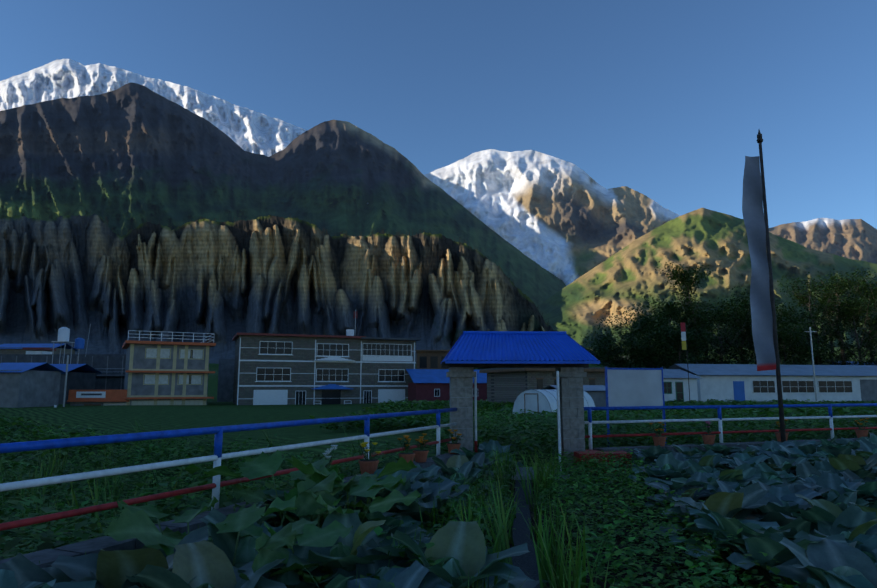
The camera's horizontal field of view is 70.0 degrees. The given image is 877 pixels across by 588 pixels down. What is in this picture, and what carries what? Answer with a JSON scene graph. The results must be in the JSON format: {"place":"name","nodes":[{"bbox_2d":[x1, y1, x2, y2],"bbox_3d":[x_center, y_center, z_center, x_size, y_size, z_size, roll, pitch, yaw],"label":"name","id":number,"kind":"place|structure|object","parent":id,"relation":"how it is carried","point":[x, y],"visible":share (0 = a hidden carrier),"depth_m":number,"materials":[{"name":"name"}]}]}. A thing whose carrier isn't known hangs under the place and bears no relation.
{"place":"outdoors","nodes":[
{"label":"outdoors","id":0,"kind":"place"},
{"bbox_2d":[0,59,307,156],"bbox_3d":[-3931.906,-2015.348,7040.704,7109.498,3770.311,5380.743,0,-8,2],"label":"mountain","id":1,"kind":"structure","parent":0,"point":[248,130],"depth_m":8293.08,"materials":[{"name":"white snow"}]},
{"bbox_2d":[0,83,565,306],"bbox_3d":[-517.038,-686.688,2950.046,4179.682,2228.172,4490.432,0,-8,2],"label":"mountain","id":2,"kind":"structure","parent":0,"point":[123,158],"depth_m":3757.79,"materials":[{"name":"green plant"}]},
{"bbox_2d":[0,347,876,587],"bbox_3d":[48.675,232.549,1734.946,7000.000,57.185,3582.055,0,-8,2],"label":"terrain","id":3,"kind":"structure","parent":0,"point":[211,413],"depth_m":24.60,"materials":[{"name":"green plant"}]},
{"bbox_2d":[0,414,161,473],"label":"field crop","id":4,"kind":"object","parent":3,"relation":"on","point":[13,457],"visible":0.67,"depth_m":24.00,"materials":[{"name":"green plant"}]},
{"bbox_2d":[0,324,234,407],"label":"buildings","id":5,"kind":"structure","parent":3,"relation":"on","point":[41,375],"depth_m":76.35,"materials":[{"name":"silver metal"}]},
{"bbox_2d":[67,330,215,405],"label":"building","id":6,"kind":"structure","parent":3,"relation":"on","point":[161,372],"depth_m":67.83,"materials":[{"name":"paint"}]},
{"bbox_2d":[0,417,383,551],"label":"plants","id":7,"kind":"object","parent":3,"relation":"on","point":[50,468],"visible":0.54,"depth_m":12.43,"materials":[{"name":"green plant"}]},
{"bbox_2d":[0,430,414,559],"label":"field crop","id":8,"kind":"object","parent":3,"relation":"on","point":[16,543],"visible":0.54,"depth_m":11.55,"materials":[{"name":"green plant"}]},
{"bbox_2d":[0,451,463,567],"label":"stone wall","id":9,"kind":"structure","parent":3,"relation":"on","point":[45,557],"depth_m":4.48,"materials":[{"name":"grey stone"}]},
{"bbox_2d":[0,408,456,530],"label":"railing","id":10,"kind":"object","parent":9,"relation":"on","point":[217,457],"visible":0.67,"depth_m":5.45,"materials":[{"name":"metal"}]},
{"bbox_2d":[39,480,446,562],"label":"weeds","id":11,"kind":"object","parent":3,"relation":"on","point":[184,533],"depth_m":5.18,"materials":[{"name":"green plant"}]},
{"bbox_2d":[104,450,422,583],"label":"broad leaves","id":12,"kind":"object","parent":3,"relation":"on","point":[311,500],"visible":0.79,"depth_m":4.68,"materials":[{"name":"green plant"}]},
{"bbox_2d":[0,439,548,587],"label":"leafy vegetable plants","id":13,"kind":"object","parent":3,"relation":"on","point":[196,559],"visible":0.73,"depth_m":3.89,"materials":[{"name":"green plant"}]},
{"bbox_2d":[37,210,547,323],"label":"conifer trees","id":14,"kind":"object","parent":3,"relation":"on","point":[322,231],"visible":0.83,"depth_m":463.43,"materials":[{"name":"green plant"}]},
{"bbox_2d":[0,213,596,363],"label":"cliff","id":15,"kind":"structure","parent":3,"relation":"on","point":[223,282],"depth_m":400.43,"materials":[{"name":"stone"}]},
{"bbox_2d":[264,521,379,586],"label":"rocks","id":16,"kind":"object","parent":3,"relation":"on","point":[306,576],"visible":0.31,"depth_m":3.73,"materials":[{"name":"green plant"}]},
{"bbox_2d":[232,309,420,404],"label":"stone hotel","id":17,"kind":"structure","parent":3,"relation":"on","point":[294,369],"depth_m":73.37,"materials":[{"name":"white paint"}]},
{"bbox_2d":[294,451,527,587],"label":"tall grass","id":18,"kind":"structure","parent":3,"relation":"on","point":[496,579],"depth_m":5.47,"materials":[{"name":"green plant"}]},
{"bbox_2d":[360,453,526,587],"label":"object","id":19,"kind":"object","parent":3,"relation":"on","point":[378,530],"visible":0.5,"depth_m":5.92,"materials":[{"name":"green plant"}]},
{"bbox_2d":[406,350,611,406],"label":"buildings","id":20,"kind":"structure","parent":3,"relation":"on","point":[430,380],"depth_m":51.37,"materials":[{"name":"stone"}]},
{"bbox_2d":[441,331,631,472],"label":"entrance gate","id":21,"kind":"structure","parent":3,"relation":"on","point":[568,358],"depth_m":11.10,"materials":[{"name":"stone"}]},
{"bbox_2d":[440,443,636,587],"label":"tall grass","id":22,"kind":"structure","parent":3,"relation":"on","point":[547,572],"depth_m":4.94,"materials":[{"name":"green plant"}]},
{"bbox_2d":[511,467,569,587],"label":"footpath","id":23,"kind":"structure","parent":3,"relation":"on","point":[526,563],"depth_m":6.36,"materials":[{"name":"grey concrete"}]},
{"bbox_2d":[512,389,594,414],"bbox_3d":[6.515,6.150,34.730,2.320,1.738,6.037,-6,-10,35],"label":"polytunnel greenhouse","id":24,"kind":"object","parent":3,"relation":"on","point":[539,400],"visible":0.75,"depth_m":32.47,"materials":[{"name":"white plastic"}]},
{"bbox_2d":[311,418,869,474],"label":"flower pots","id":25,"kind":"object","parent":3,"relation":"on","point":[369,465],"visible":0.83,"depth_m":9.16,"materials":[{"name":"ceramic"}]},
{"bbox_2d":[309,399,876,430],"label":"field crop","id":26,"kind":"object","parent":3,"relation":"on","point":[415,421],"visible":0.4,"depth_m":32.05,"materials":[{"name":"green plant"}]},
{"bbox_2d":[581,329,638,367],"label":"poplar tree","id":27,"kind":"object","parent":3,"relation":"on","point":[596,339],"depth_m":90.14,"materials":[{"name":"green plant"}]},
{"bbox_2d":[586,332,666,367],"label":"poplar tree","id":28,"kind":"object","parent":3,"relation":"on","point":[629,346],"depth_m":76.02,"materials":[{"name":"green plant"}]},
{"bbox_2d":[605,367,666,446],"bbox_3d":[4.350,2.556,13.805,1.400,1.880,0.050,2,-9,-12],"label":"notice board","id":29,"kind":"object","parent":3,"relation":"on","point":[634,386],"visible":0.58,"depth_m":13.86,"materials":[{"name":"white paint"}]},
{"bbox_2d":[417,409,876,459],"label":"field crop","id":30,"kind":"object","parent":3,"relation":"on","point":[514,426],"visible":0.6,"depth_m":14.74,"materials":[{"name":"green plant"}]},
{"bbox_2d":[538,444,761,473],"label":"wall weeds","id":31,"kind":"object","parent":3,"relation":"on","point":[591,463],"depth_m":10.55,"materials":[{"name":"green plant"}]},
{"bbox_2d":[593,303,711,367],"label":"poplar tree","id":32,"kind":"object","parent":3,"relation":"on","point":[646,320],"depth_m":80.41,"materials":[{"name":"green plant"}]},
{"bbox_2d":[620,302,688,367],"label":"poplar tree","id":33,"kind":"object","parent":3,"relation":"on","point":[640,321],"depth_m":99.47,"materials":[{"name":"green plant"}]},
{"bbox_2d":[523,448,800,587],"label":"plants","id":34,"kind":"object","parent":3,"relation":"on","point":[692,565],"visible":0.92,"depth_m":5.38,"materials":[{"name":"green plant"}]},
{"bbox_2d":[632,291,714,367],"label":"poplar tree","id":35,"kind":"object","parent":3,"relation":"on","point":[660,308],"depth_m":86.68,"materials":[{"name":"green plant"}]},
{"bbox_2d":[644,321,718,368],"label":"poplar tree","id":36,"kind":"object","parent":3,"relation":"on","point":[674,339],"depth_m":74.73,"materials":[{"name":"green plant"}]},
{"bbox_2d":[654,261,713,363],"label":"poplar tree","id":37,"kind":"object","parent":3,"relation":"on","point":[683,276],"depth_m":85.74,"materials":[{"name":"green plant"}]},
{"bbox_2d":[670,310,740,363],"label":"poplar tree","id":38,"kind":"object","parent":3,"relation":"on","point":[711,339],"depth_m":92.97,"materials":[{"name":"green plant"}]},
{"bbox_2d":[673,297,752,363],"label":"poplar tree","id":39,"kind":"object","parent":3,"relation":"on","point":[716,318],"depth_m":82.76,"materials":[{"name":"green plant"}]},
{"bbox_2d":[593,437,869,465],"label":"stone wall","id":40,"kind":"structure","parent":3,"relation":"on","point":[743,445],"depth_m":11.77,"materials":[{"name":"grey stone"}]},
{"bbox_2d":[583,403,876,449],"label":"railing","id":41,"kind":"object","parent":40,"relation":"on","point":[719,419],"visible":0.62,"depth_m":12.41,"materials":[{"name":"white metal"}]},
{"bbox_2d":[702,295,776,363],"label":"poplar tree","id":42,"kind":"object","parent":3,"relation":"on","point":[734,322],"depth_m":99.32,"materials":[{"name":"green plant"}]},
{"bbox_2d":[705,284,786,363],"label":"poplar tree","id":43,"kind":"object","parent":3,"relation":"on","point":[739,300],"depth_m":88.28,"materials":[{"name":"green plant"}]},
{"bbox_2d":[627,430,876,587],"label":"cabbage patch","id":44,"kind":"object","parent":3,"relation":"on","point":[804,513],"visible":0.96,"depth_m":5.77,"materials":[{"name":"green plant"}]},
{"bbox_2d":[663,323,876,401],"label":"buildings","id":45,"kind":"structure","parent":3,"relation":"on","point":[749,382],"depth_m":64.65,"materials":[{"name":"grey metal"}]},
{"bbox_2d":[756,130,785,441],"bbox_3d":[6.655,-0.097,12.514,0.124,6.750,0.130,0,-8,2],"label":"prayer flag pole","id":46,"kind":"object","parent":3,"relation":"on","point":[759,140],"visible":0.92,"depth_m":12.45,"materials":[{"name":"black metal"}]},
{"bbox_2d":[742,156,775,370],"bbox_3d":[6.418,-0.663,12.604,0.404,4.403,0.136,0,-8,2],"label":"prayer flag","id":47,"kind":"object","parent":46,"relation":"attached to","point":[760,301],"visible":1,"depth_m":12.56,"materials":[{"name":"white fabric"}]},
{"bbox_2d":[722,300,823,363],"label":"poplar tree","id":48,"kind":"object","parent":3,"relation":"on","point":[785,319],"depth_m":84.12,"materials":[{"name":"green plant"}]},
{"bbox_2d":[745,314,836,364],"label":"poplar tree","id":49,"kind":"object","parent":3,"relation":"on","point":[796,339],"depth_m":77.38,"materials":[{"name":"green plant"}]},
{"bbox_2d":[775,301,829,364],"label":"poplar tree","id":50,"kind":"object","parent":3,"relation":"on","point":[788,312],"depth_m":93.59,"materials":[{"name":"green plant"}]},
{"bbox_2d":[777,269,850,364],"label":"poplar tree","id":51,"kind":"object","parent":3,"relation":"on","point":[805,299],"depth_m":89.67,"materials":[{"name":"green plant"}]},
{"bbox_2d":[784,282,869,364],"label":"poplar tree","id":52,"kind":"object","parent":3,"relation":"on","point":[826,317],"depth_m":101.78,"materials":[{"name":"green plant"}]},
{"bbox_2d":[801,266,876,364],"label":"poplar tree","id":53,"kind":"object","parent":3,"relation":"on","point":[844,289],"depth_m":94.65,"materials":[{"name":"green plant"}]},
{"bbox_2d":[813,288,876,364],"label":"poplar tree","id":54,"kind":"object","parent":3,"relation":"on","point":[852,309],"depth_m":88.30,"materials":[{"name":"green plant"}]},
{"bbox_2d":[825,274,876,354],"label":"poplar tree","id":55,"kind":"object","parent":3,"relation":"on","point":[868,292],"depth_m":93.52,"materials":[{"name":"green plant"}]},
{"bbox_2d":[839,275,876,360],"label":"poplar tree","id":56,"kind":"object","parent":3,"relation":"on","point":[863,315],"depth_m":97.92,"materials":[{"name":"green plant"}]},
{"bbox_2d":[0,0,876,228],"label":"sky","id":57,"kind":"structure","parent":0,"point":[666,101],"materials":[{"name":"blue"}]},
{"bbox_2d":[423,149,680,285],"bbox_3d":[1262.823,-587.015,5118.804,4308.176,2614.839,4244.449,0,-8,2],"label":"snowy mountain","id":58,"kind":"structure","parent":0,"point":[566,222],"depth_m":6061.97,"materials":[{"name":"white snow"}]},
{"bbox_2d":[538,208,876,347],"bbox_3d":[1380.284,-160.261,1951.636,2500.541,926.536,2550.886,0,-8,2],"label":"green mountain","id":59,"kind":"structure","parent":0,"point":[627,276],"depth_m":2632.24,"materials":[{"name":"green plant"}]},
{"bbox_2d":[769,218,876,263],"bbox_3d":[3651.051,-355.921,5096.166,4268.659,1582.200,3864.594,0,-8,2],"label":"mountain","id":60,"kind":"structure","parent":0,"point":[854,239],"depth_m":6324.56,"materials":[{"name":"brown stone"}]}
]}

